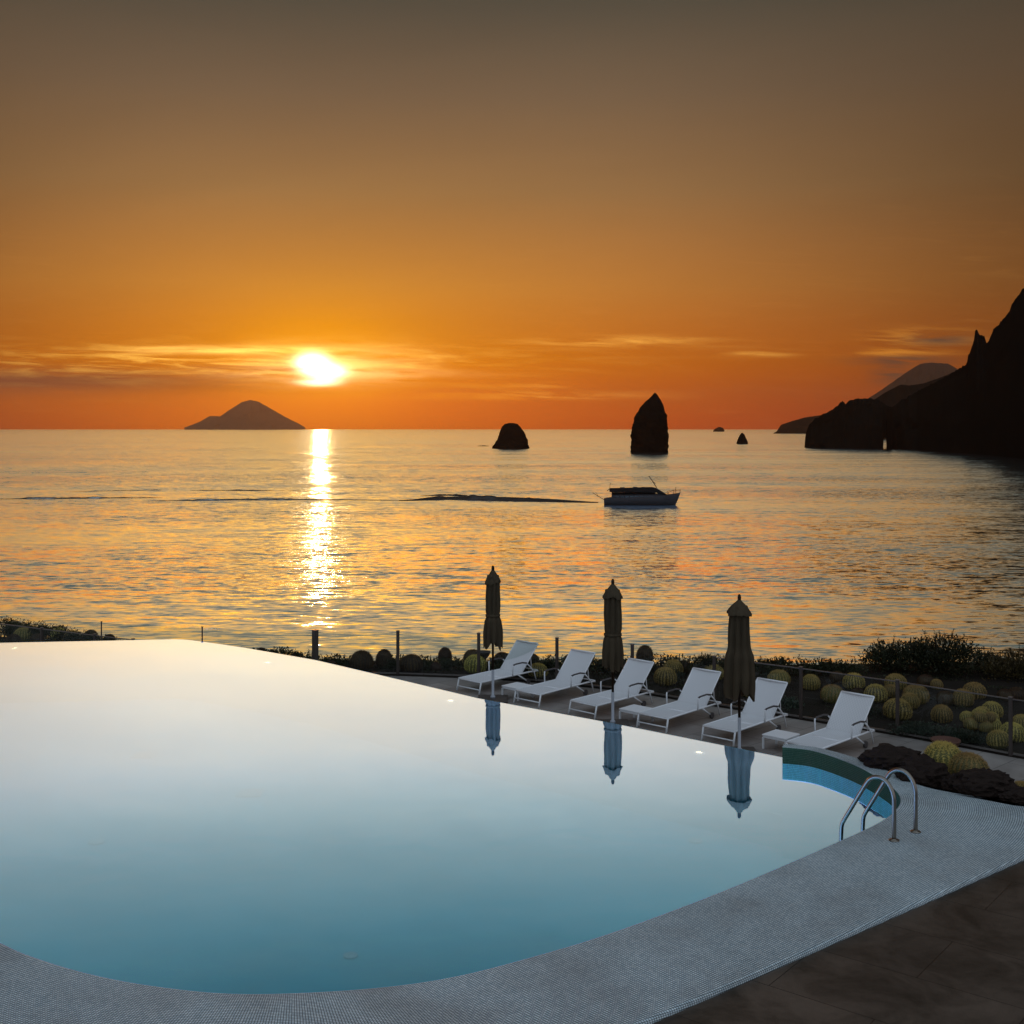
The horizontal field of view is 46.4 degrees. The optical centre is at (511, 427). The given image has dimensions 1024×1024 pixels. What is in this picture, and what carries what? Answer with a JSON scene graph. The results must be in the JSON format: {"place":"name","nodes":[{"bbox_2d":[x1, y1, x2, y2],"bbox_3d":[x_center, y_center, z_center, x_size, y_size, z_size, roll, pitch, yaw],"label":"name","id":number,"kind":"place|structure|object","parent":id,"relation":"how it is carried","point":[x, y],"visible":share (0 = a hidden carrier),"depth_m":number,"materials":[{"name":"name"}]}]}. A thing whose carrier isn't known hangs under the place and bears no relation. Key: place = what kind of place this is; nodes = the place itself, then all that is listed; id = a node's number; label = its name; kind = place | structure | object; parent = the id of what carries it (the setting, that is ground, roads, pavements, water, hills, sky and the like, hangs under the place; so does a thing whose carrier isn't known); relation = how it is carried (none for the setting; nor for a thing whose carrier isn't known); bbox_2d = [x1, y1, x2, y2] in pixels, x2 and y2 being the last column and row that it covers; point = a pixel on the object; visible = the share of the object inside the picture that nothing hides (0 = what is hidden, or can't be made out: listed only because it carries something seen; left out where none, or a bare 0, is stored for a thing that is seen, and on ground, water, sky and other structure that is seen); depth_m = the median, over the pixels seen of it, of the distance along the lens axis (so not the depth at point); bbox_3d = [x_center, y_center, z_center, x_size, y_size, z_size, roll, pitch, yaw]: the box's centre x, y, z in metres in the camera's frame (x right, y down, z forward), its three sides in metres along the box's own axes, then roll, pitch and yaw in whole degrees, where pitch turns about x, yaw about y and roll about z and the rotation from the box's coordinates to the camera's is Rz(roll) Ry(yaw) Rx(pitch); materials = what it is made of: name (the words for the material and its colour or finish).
{"place":"outdoors","nodes":[
{"label":"outdoors","id":0,"kind":"place"},
{"bbox_2d":[184,400,304,429],"bbox_3d":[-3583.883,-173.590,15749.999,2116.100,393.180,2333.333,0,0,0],"label":"distant island","id":1,"kind":"structure","parent":0,"point":[250,415],"depth_m":14951.33,"materials":[{"name":"stone"}]},
{"bbox_2d":[0,699,796,993],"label":"pool floor","id":2,"kind":"structure","parent":0,"point":[316,860],"depth_m":17.09,"materials":[{"name":"tile"}]},
{"bbox_2d":[0,639,888,859],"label":"pool basin","id":3,"kind":"object","parent":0,"point":[724,790],"visible":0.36,"depth_m":21.24,"materials":[{"name":"tile"}]},
{"bbox_2d":[19,639,781,757],"bbox_3d":[-5.085,5.316,22.673,19.970,1.027,8.192,0,0,8],"label":"overflow edge","id":4,"kind":"object","parent":3,"relation":"attached to","point":[457,693],"visible":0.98,"depth_m":21.36,"materials":[{"name":"stone"}]},
{"bbox_2d":[0,744,1023,1023],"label":"pool coping","id":5,"kind":"object","parent":3,"relation":"attached to","point":[658,968],"visible":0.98,"depth_m":10.36,"materials":[{"name":"stone"}]},
{"bbox_2d":[839,768,920,841],"bbox_3d":[4.167,4.845,13.597,0.551,1.930,0.803,0,0,-40],"label":"pool ladder","id":6,"kind":"object","parent":5,"relation":"attached to","point":[885,779],"visible":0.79,"depth_m":13.48,"materials":[{"name":"metal"}]},
{"bbox_2d":[0,429,1023,664],"bbox_3d":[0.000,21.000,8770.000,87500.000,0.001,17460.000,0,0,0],"label":"sea","id":7,"kind":"structure","parent":0,"point":[833,554],"depth_m":222.77,"materials":[{"name":"liquid"}]},
{"bbox_2d":[10,490,597,502],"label":"boat wake","id":8,"kind":"object","parent":7,"relation":"on","point":[475,497],"visible":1,"depth_m":347.59,"materials":[{"name":"liquid"}]},
{"bbox_2d":[492,423,529,448],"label":"sea stack","id":9,"kind":"object","parent":7,"relation":"in","point":[512,436],"visible":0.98,"depth_m":1216.36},
{"bbox_2d":[592,476,679,504],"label":"tour boat","id":10,"kind":"object","parent":7,"relation":"on","point":[638,496],"visible":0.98,"depth_m":323.62,"materials":[{"name":"white plastic"}]},
{"bbox_2d":[630,393,668,452],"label":"sea stack","id":11,"kind":"object","parent":7,"relation":"in","point":[649,433],"visible":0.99,"depth_m":1023.38,"materials":[{"name":"stone"}]},
{"bbox_2d":[804,398,891,449],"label":"arch headland","id":12,"kind":"structure","parent":7,"relation":"in","point":[863,423],"depth_m":1238.70,"materials":[{"name":"stone"}]},
{"bbox_2d":[0,637,1023,758],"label":"garden ground","id":13,"kind":"structure","parent":0,"point":[922,712],"depth_m":25.30,"materials":[{"name":"soil"}]},
{"bbox_2d":[4,634,21,642],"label":"barrel cactus","id":14,"kind":"object","parent":13,"relation":"on","point":[13,638],"visible":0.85,"depth_m":30.68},
{"bbox_2d":[0,618,33,638],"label":"shrub","id":15,"kind":"object","parent":13,"relation":"on","point":[7,630],"visible":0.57,"depth_m":31.73,"materials":[{"name":"green plant"}]},
{"bbox_2d":[13,627,32,641],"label":"barrel cactus","id":16,"kind":"object","parent":13,"relation":"on","point":[23,634],"visible":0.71,"depth_m":31.18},
{"bbox_2d":[10,619,45,632],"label":"shrub","id":17,"kind":"object","parent":13,"relation":"on","point":[24,624],"visible":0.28,"depth_m":31.62,"materials":[{"name":"green plant"}]},
{"bbox_2d":[36,623,65,641],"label":"shrub","id":18,"kind":"object","parent":13,"relation":"on","point":[45,632],"visible":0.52,"depth_m":31.27,"materials":[{"name":"green plant"}]},
{"bbox_2d":[44,625,79,641],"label":"shrub","id":19,"kind":"object","parent":13,"relation":"on","point":[56,635],"visible":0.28,"depth_m":30.89,"materials":[{"name":"green plant"}]},
{"bbox_2d":[56,628,88,641],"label":"shrub","id":20,"kind":"object","parent":13,"relation":"on","point":[70,637],"visible":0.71,"depth_m":30.43,"materials":[{"name":"green plant"}]},
{"bbox_2d":[72,631,100,640],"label":"shrub","id":21,"kind":"object","parent":13,"relation":"on","point":[83,637],"visible":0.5,"depth_m":30.30,"materials":[{"name":"green plant"}]},
{"bbox_2d":[266,646,303,655],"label":"shrub","id":22,"kind":"object","parent":13,"relation":"on","point":[285,651],"visible":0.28,"depth_m":28.26,"materials":[{"name":"green plant"}]},
{"bbox_2d":[319,653,351,667],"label":"shrub","id":23,"kind":"object","parent":13,"relation":"on","point":[344,662],"visible":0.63,"depth_m":27.89,"materials":[{"name":"green plant"}]},
{"bbox_2d":[349,650,373,670],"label":"barrel cactus","id":24,"kind":"object","parent":13,"relation":"on","point":[361,660],"visible":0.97,"depth_m":27.45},
{"bbox_2d":[375,649,391,667],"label":"barrel cactus","id":25,"kind":"object","parent":13,"relation":"on","point":[383,655],"visible":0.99,"depth_m":27.80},
{"bbox_2d":[400,653,422,671],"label":"barrel cactus","id":26,"kind":"object","parent":13,"relation":"on","point":[409,662],"visible":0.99,"depth_m":27.33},
{"bbox_2d":[419,655,446,669],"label":"shrub","id":27,"kind":"object","parent":13,"relation":"on","point":[427,662],"visible":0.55,"depth_m":27.83,"materials":[{"name":"green plant"}]},
{"bbox_2d":[438,647,451,664],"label":"barrel cactus","id":28,"kind":"object","parent":13,"relation":"on","point":[445,652],"visible":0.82,"depth_m":28.13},
{"bbox_2d":[437,656,465,670],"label":"shrub","id":29,"kind":"object","parent":13,"relation":"on","point":[448,663],"visible":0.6,"depth_m":27.62,"materials":[{"name":"green plant"}]},
{"bbox_2d":[463,654,486,673],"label":"barrel cactus","id":30,"kind":"object","parent":13,"relation":"on","point":[470,664],"visible":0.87,"depth_m":27.13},
{"bbox_2d":[485,656,503,670],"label":"shrub","id":31,"kind":"object","parent":13,"relation":"on","point":[497,664],"visible":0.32,"depth_m":27.43,"materials":[{"name":"green plant"}]},
{"bbox_2d":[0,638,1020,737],"bbox_3d":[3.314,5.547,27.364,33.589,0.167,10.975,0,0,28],"label":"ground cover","id":32,"kind":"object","parent":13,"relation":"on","point":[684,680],"visible":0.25,"depth_m":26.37,"materials":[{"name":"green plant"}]},
{"bbox_2d":[528,663,548,677],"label":"barrel cactus","id":33,"kind":"object","parent":13,"relation":"on","point":[541,667],"visible":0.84,"depth_m":26.67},
{"bbox_2d":[533,654,565,672],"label":"shrub","id":34,"kind":"object","parent":13,"relation":"on","point":[551,662],"visible":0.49,"depth_m":27.30,"materials":[{"name":"green plant"}]},
{"bbox_2d":[559,656,604,673],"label":"shrub","id":35,"kind":"object","parent":13,"relation":"on","point":[591,667],"visible":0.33,"depth_m":27.36,"materials":[{"name":"green plant"}]},
{"bbox_2d":[636,645,652,661],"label":"barrel cactus","id":36,"kind":"object","parent":13,"relation":"on","point":[643,652],"visible":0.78,"depth_m":28.06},
{"bbox_2d":[641,653,679,674],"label":"shrub","id":37,"kind":"object","parent":13,"relation":"on","point":[658,664],"visible":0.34,"depth_m":27.28,"materials":[{"name":"green plant"}]},
{"bbox_2d":[653,667,676,685],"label":"barrel cactus","id":38,"kind":"object","parent":13,"relation":"on","point":[666,676],"visible":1,"depth_m":25.84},
{"bbox_2d":[664,659,683,675],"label":"barrel cactus","id":39,"kind":"object","parent":13,"relation":"on","point":[673,664],"visible":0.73,"depth_m":26.79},
{"bbox_2d":[661,653,699,676],"bbox_3d":[3.938,5.395,27.188,1.156,0.552,0.847,0,0,0],"label":"shrub","id":40,"kind":"object","parent":13,"relation":"on","point":[690,666],"visible":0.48,"depth_m":27.08,"materials":[{"name":"green plant"}]},
{"bbox_2d":[688,652,723,669],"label":"spiky plant","id":41,"kind":"object","parent":13,"relation":"on","point":[706,662],"visible":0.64,"depth_m":26.58,"materials":[{"name":"green plant"}]},
{"bbox_2d":[755,656,771,678],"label":"spiky plant","id":42,"kind":"object","parent":13,"relation":"on","point":[762,672],"visible":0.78,"depth_m":26.35,"materials":[{"name":"green plant"}]},
{"bbox_2d":[755,655,794,676],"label":"shrub","id":43,"kind":"object","parent":13,"relation":"on","point":[768,661],"visible":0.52,"depth_m":26.93,"materials":[{"name":"green plant"}]},
{"bbox_2d":[767,669,790,683],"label":"barrel cactus","id":44,"kind":"object","parent":13,"relation":"on","point":[781,675],"visible":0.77,"depth_m":25.78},
{"bbox_2d":[779,696,804,710],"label":"mat plant","id":45,"kind":"object","parent":13,"relation":"on","point":[791,702],"visible":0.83,"depth_m":23.80,"materials":[{"name":"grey plant"}]},
{"bbox_2d":[773,654,813,675],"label":"shrub","id":46,"kind":"object","parent":13,"relation":"on","point":[796,670],"visible":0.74,"depth_m":26.95,"materials":[{"name":"green plant"}]},
{"bbox_2d":[803,674,820,690],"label":"barrel cactus","id":47,"kind":"object","parent":13,"relation":"on","point":[811,682],"visible":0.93,"depth_m":25.44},
{"bbox_2d":[801,657,843,677],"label":"shrub","id":48,"kind":"object","parent":13,"relation":"on","point":[824,666],"visible":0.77,"depth_m":26.89,"materials":[{"name":"green plant"}]},
{"bbox_2d":[819,684,842,703],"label":"barrel cactus","id":49,"kind":"object","parent":13,"relation":"on","point":[829,693],"visible":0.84,"depth_m":24.20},
{"bbox_2d":[829,671,844,683],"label":"barrel cactus","id":50,"kind":"object","parent":13,"relation":"on","point":[835,678],"visible":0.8,"depth_m":26.07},
{"bbox_2d":[822,658,870,675],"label":"shrub","id":51,"kind":"object","parent":13,"relation":"on","point":[847,667],"visible":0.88,"depth_m":26.97,"materials":[{"name":"green plant"}]},
{"bbox_2d":[842,672,865,689],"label":"barrel cactus","id":52,"kind":"object","parent":13,"relation":"on","point":[850,682],"visible":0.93,"depth_m":25.43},
{"bbox_2d":[863,683,887,702],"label":"barrel cactus","id":53,"kind":"object","parent":13,"relation":"on","point":[878,692],"visible":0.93,"depth_m":24.24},
{"bbox_2d":[854,635,917,672],"bbox_3d":[8.672,5.203,27.487,1.538,0.962,1.281,0,0,0],"label":"round shrub","id":54,"kind":"object","parent":13,"relation":"on","point":[883,654],"visible":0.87,"depth_m":27.36,"materials":[{"name":"green plant"}]},
{"bbox_2d":[884,684,894,697],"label":"barrel cactus","id":55,"kind":"object","parent":13,"relation":"on","point":[890,689],"visible":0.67,"depth_m":24.68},
{"bbox_2d":[884,673,906,689],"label":"barrel cactus","id":56,"kind":"object","parent":13,"relation":"on","point":[893,676],"visible":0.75,"depth_m":25.44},
{"bbox_2d":[883,698,912,720],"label":"barrel cactus","id":57,"kind":"object","parent":13,"relation":"on","point":[905,711],"visible":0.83,"depth_m":22.78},
{"bbox_2d":[901,692,919,708],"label":"barrel cactus","id":58,"kind":"object","parent":13,"relation":"on","point":[912,699],"visible":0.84,"depth_m":23.72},
{"bbox_2d":[902,684,929,704],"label":"barrel cactus","id":59,"kind":"object","parent":13,"relation":"on","point":[922,693],"visible":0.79,"depth_m":24.10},
{"bbox_2d":[886,720,947,736],"bbox_3d":[7.446,5.499,21.891,1.260,0.343,0.673,0,0,0],"label":"mat plant","id":60,"kind":"object","parent":13,"relation":"on","point":[916,726],"visible":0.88,"depth_m":21.77,"materials":[{"name":"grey plant"}]},
{"bbox_2d":[917,674,933,686],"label":"barrel cactus","id":61,"kind":"object","parent":13,"relation":"on","point":[924,679],"visible":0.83,"depth_m":25.71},
{"bbox_2d":[888,629,989,680],"bbox_3d":[9.775,5.110,27.167,2.383,1.143,1.860,0,0,0],"label":"round shrub","id":62,"kind":"object","parent":13,"relation":"on","point":[937,658],"visible":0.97,"depth_m":26.98,"materials":[{"name":"green plant"}]},
{"bbox_2d":[930,704,952,723],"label":"barrel cactus","id":63,"kind":"object","parent":13,"relation":"on","point":[941,713],"visible":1,"depth_m":22.56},
{"bbox_2d":[912,723,974,739],"bbox_3d":[7.795,5.501,21.541,1.152,0.339,0.609,0,0,0],"label":"mat plant","id":64,"kind":"object","parent":13,"relation":"on","point":[938,730],"visible":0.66,"depth_m":21.53,"materials":[{"name":"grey plant"}]},
{"bbox_2d":[936,690,953,705],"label":"barrel cactus","id":65,"kind":"object","parent":13,"relation":"on","point":[944,697],"visible":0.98,"depth_m":24.06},
{"bbox_2d":[936,728,986,744],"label":"mat plant","id":66,"kind":"object","parent":13,"relation":"on","point":[971,737],"visible":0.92,"depth_m":21.17,"materials":[{"name":"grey plant"}]},
{"bbox_2d":[952,688,974,707],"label":"barrel cactus","id":67,"kind":"object","parent":13,"relation":"on","point":[963,698],"visible":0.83,"depth_m":23.89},
{"bbox_2d":[963,681,987,699],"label":"barrel cactus","id":68,"kind":"object","parent":13,"relation":"on","point":[975,687],"visible":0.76,"depth_m":24.55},
{"bbox_2d":[959,706,1001,732],"bbox_3d":[8.696,5.387,22.105,0.747,0.416,0.587,0,0,0],"label":"clustered cactus","id":69,"kind":"object","parent":13,"relation":"on","point":[983,719],"visible":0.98,"depth_m":21.95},
{"bbox_2d":[963,645,1001,667],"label":"shrub","id":70,"kind":"object","parent":13,"relation":"on","point":[987,654],"visible":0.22,"depth_m":27.59,"materials":[{"name":"green plant"}]},
{"bbox_2d":[983,700,1003,717],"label":"barrel cactus","id":71,"kind":"object","parent":13,"relation":"on","point":[995,707],"visible":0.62,"depth_m":22.88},
{"bbox_2d":[986,729,1007,748],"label":"barrel cactus","id":72,"kind":"object","parent":13,"relation":"on","point":[996,739],"visible":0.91,"depth_m":20.82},
{"bbox_2d":[975,644,1023,682],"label":"round shrub","id":73,"kind":"object","parent":13,"relation":"on","point":[1011,668],"visible":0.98,"depth_m":26.52,"materials":[{"name":"green plant"}]},
{"bbox_2d":[997,689,1013,700],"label":"barrel cactus","id":74,"kind":"object","parent":13,"relation":"on","point":[1006,693],"visible":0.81,"depth_m":24.40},
{"bbox_2d":[999,722,1023,742],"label":"barrel cactus","id":75,"kind":"object","parent":13,"relation":"on","point":[1018,733],"visible":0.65,"depth_m":21.18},
{"bbox_2d":[1013,714,1023,728],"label":"barrel cactus","id":76,"kind":"object","parent":13,"relation":"on","point":[1018,718],"visible":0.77,"depth_m":22.17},
{"bbox_2d":[0,0,1023,428],"label":"sky","id":77,"kind":"structure","parent":0,"point":[322,214],"materials":[{"name":"orange"}]},
{"bbox_2d":[387,676,1023,815],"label":"deck","id":78,"kind":"structure","parent":0,"point":[689,725],"depth_m":22.82,"materials":[{"name":"stone"}]},
{"bbox_2d":[0,623,134,641],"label":"glass fence","id":79,"kind":"object","parent":78,"relation":"on","point":[94,635],"visible":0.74,"depth_m":28.63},
{"bbox_2d":[478,565,507,703],"bbox_3d":[-0.394,4.234,24.641,0.620,2.791,0.620,0,0,0],"label":"closed parasol","id":80,"kind":"object","parent":78,"relation":"on","point":[493,631],"visible":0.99,"depth_m":24.53,"materials":[{"name":"brown fabric"}]},
{"bbox_2d":[456,640,538,694],"bbox_3d":[-0.295,5.207,26.071,0.754,0.856,1.922,0,0,43],"label":"sun lounger","id":81,"kind":"object","parent":78,"relation":"on","point":[518,658],"visible":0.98,"depth_m":26.36,"materials":[{"name":"fabric"}]},
{"bbox_2d":[502,682,533,700],"bbox_3d":[0.117,5.503,24.940,0.480,0.255,0.480,0,0,43],"label":"side table","id":82,"kind":"object","parent":78,"relation":"on","point":[514,686],"visible":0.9,"depth_m":24.91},
{"bbox_2d":[513,649,595,707],"bbox_3d":[0.910,5.207,24.950,0.754,0.856,1.922,0,0,41],"label":"sun lounger","id":83,"kind":"object","parent":78,"relation":"on","point":[574,668],"visible":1,"depth_m":25.27,"materials":[{"name":"fabric"}]},
{"bbox_2d":[100,621,1023,756],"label":"glass fence","id":84,"kind":"object","parent":78,"relation":"on","point":[315,644],"visible":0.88,"depth_m":23.21,"materials":[{"name":"glass"}]},
{"bbox_2d":[568,658,653,719],"bbox_3d":[2.012,5.207,23.955,0.754,0.856,1.922,0,0,44],"label":"sun lounger","id":85,"kind":"object","parent":78,"relation":"on","point":[631,679],"visible":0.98,"depth_m":24.25,"materials":[{"name":"fabric"}]},
{"bbox_2d":[595,579,629,726],"bbox_3d":[1.904,4.241,22.556,0.620,2.779,0.620,0,0,0],"label":"closed parasol","id":86,"kind":"object","parent":78,"relation":"on","point":[612,649],"visible":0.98,"depth_m":22.43,"materials":[{"name":"brown fabric"}]},
{"bbox_2d":[619,704,653,725],"bbox_3d":[2.385,5.503,22.899,0.480,0.255,0.480,0,0,43],"label":"side table","id":87,"kind":"object","parent":78,"relation":"on","point":[634,709],"visible":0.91,"depth_m":22.88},
{"bbox_2d":[636,667,720,732],"bbox_3d":[3.228,5.207,22.944,0.754,0.856,1.922,0,0,42],"label":"sun lounger","id":88,"kind":"object","parent":78,"relation":"on","point":[697,691],"visible":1,"depth_m":23.26,"materials":[{"name":"fabric"}]},
{"bbox_2d":[723,594,756,751],"bbox_3d":[3.919,4.248,20.583,0.620,2.765,0.620,0,0,0],"label":"closed parasol","id":89,"kind":"object","parent":78,"relation":"on","point":[739,674],"visible":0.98,"depth_m":20.45,"materials":[{"name":"canvas"},{"name":"painted metal"}]},
{"bbox_2d":[701,677,787,745],"bbox_3d":[4.304,5.207,21.990,0.754,0.856,1.922,0,0,43],"label":"sun lounger","id":90,"kind":"object","parent":78,"relation":"on","point":[763,707],"visible":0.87,"depth_m":22.30,"materials":[{"name":"fabric"}]},
{"bbox_2d":[762,729,799,748],"bbox_3d":[4.726,5.503,20.978,0.480,0.255,0.480,0,0,43],"label":"side table","id":91,"kind":"object","parent":78,"relation":"on","point":[776,735],"visible":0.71,"depth_m":20.93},
{"bbox_2d":[786,691,874,748],"bbox_3d":[5.569,5.207,20.846,0.754,0.856,1.922,0,0,45],"label":"sun lounger","id":92,"kind":"object","parent":78,"relation":"on","point":[848,717],"visible":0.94,"depth_m":21.17,"materials":[{"name":"fabric"}]},
{"bbox_2d":[931,736,960,747],"bbox_3d":[7.562,5.530,20.821,0.500,0.200,0.500,0,0,0],"label":"terracotta bowl","id":93,"kind":"object","parent":78,"relation":"on","point":[954,741],"visible":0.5,"depth_m":20.95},
{"bbox_2d":[773,415,820,433],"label":"headland","id":94,"kind":"structure","parent":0,"point":[799,426],"depth_m":4479.10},
{"bbox_2d":[653,861,1023,1023],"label":"terrace","id":95,"kind":"structure","parent":0,"point":[956,957],"depth_m":10.00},
{"bbox_2d":[869,363,957,398],"bbox_3d":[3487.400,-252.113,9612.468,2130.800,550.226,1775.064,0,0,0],"label":"volcano","id":96,"kind":"structure","parent":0,"point":[922,373],"depth_m":9452.00},
{"bbox_2d":[876,373,950,438],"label":"hillside","id":97,"kind":"structure","parent":0,"point":[893,397],"depth_m":2374.24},
{"bbox_2d":[891,288,1023,458],"bbox_3d":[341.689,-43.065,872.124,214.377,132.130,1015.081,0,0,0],"label":"cliff headland","id":98,"kind":"structure","parent":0,"point":[974,404],"depth_m":977.90,"materials":[{"name":"stone"}]},
{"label":"rock bed","id":99,"kind":"structure","parent":0,"visible":0},
{"bbox_2d":[858,743,921,773],"bbox_3d":[5.165,4.476,16.176,0.923,0.352,0.703,0,0,0],"label":"lava rock","id":100,"kind":"object","parent":99,"relation":"on","point":[887,756],"visible":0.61,"depth_m":16.05,"materials":[{"name":"stone"}]},
{"bbox_2d":[894,753,949,788],"bbox_3d":[5.353,4.463,15.551,0.728,0.418,0.573,0,0,0],"label":"lava rock","id":101,"kind":"object","parent":99,"relation":"on","point":[925,769],"visible":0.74,"depth_m":15.39,"materials":[{"name":"stone"}]},
{"bbox_2d":[924,739,961,771],"bbox_3d":[5.890,4.515,16.303,0.590,0.513,0.585,0,2,24],"label":"barrel cactus","id":102,"kind":"object","parent":99,"relation":"on","point":[942,751],"visible":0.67,"depth_m":16.18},
{"bbox_2d":[941,772,958,792],"bbox_3d":[5.626,4.518,15.151,0.355,0.278,0.288,0,0,0],"label":"lava rock","id":103,"kind":"object","parent":99,"relation":"on","point":[947,782],"visible":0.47,"depth_m":15.10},
{"bbox_2d":[946,751,988,773],"bbox_3d":[6.114,4.547,15.978,0.576,0.448,0.573,5,-3,14],"label":"barrel cactus","id":104,"kind":"object","parent":99,"relation":"on","point":[960,761],"visible":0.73,"depth_m":15.86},
{"bbox_2d":[952,767,1020,798],"bbox_3d":[5.939,4.444,15.006,0.831,0.326,0.612,0,0,0],"label":"lava rock","id":105,"kind":"object","parent":99,"relation":"on","point":[983,782],"visible":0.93,"depth_m":14.83,"materials":[{"name":"stone"}]},
{"bbox_2d":[997,787,1023,803],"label":"lava rock","id":106,"kind":"object","parent":99,"relation":"on","point":[1015,795],"visible":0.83,"depth_m":14.58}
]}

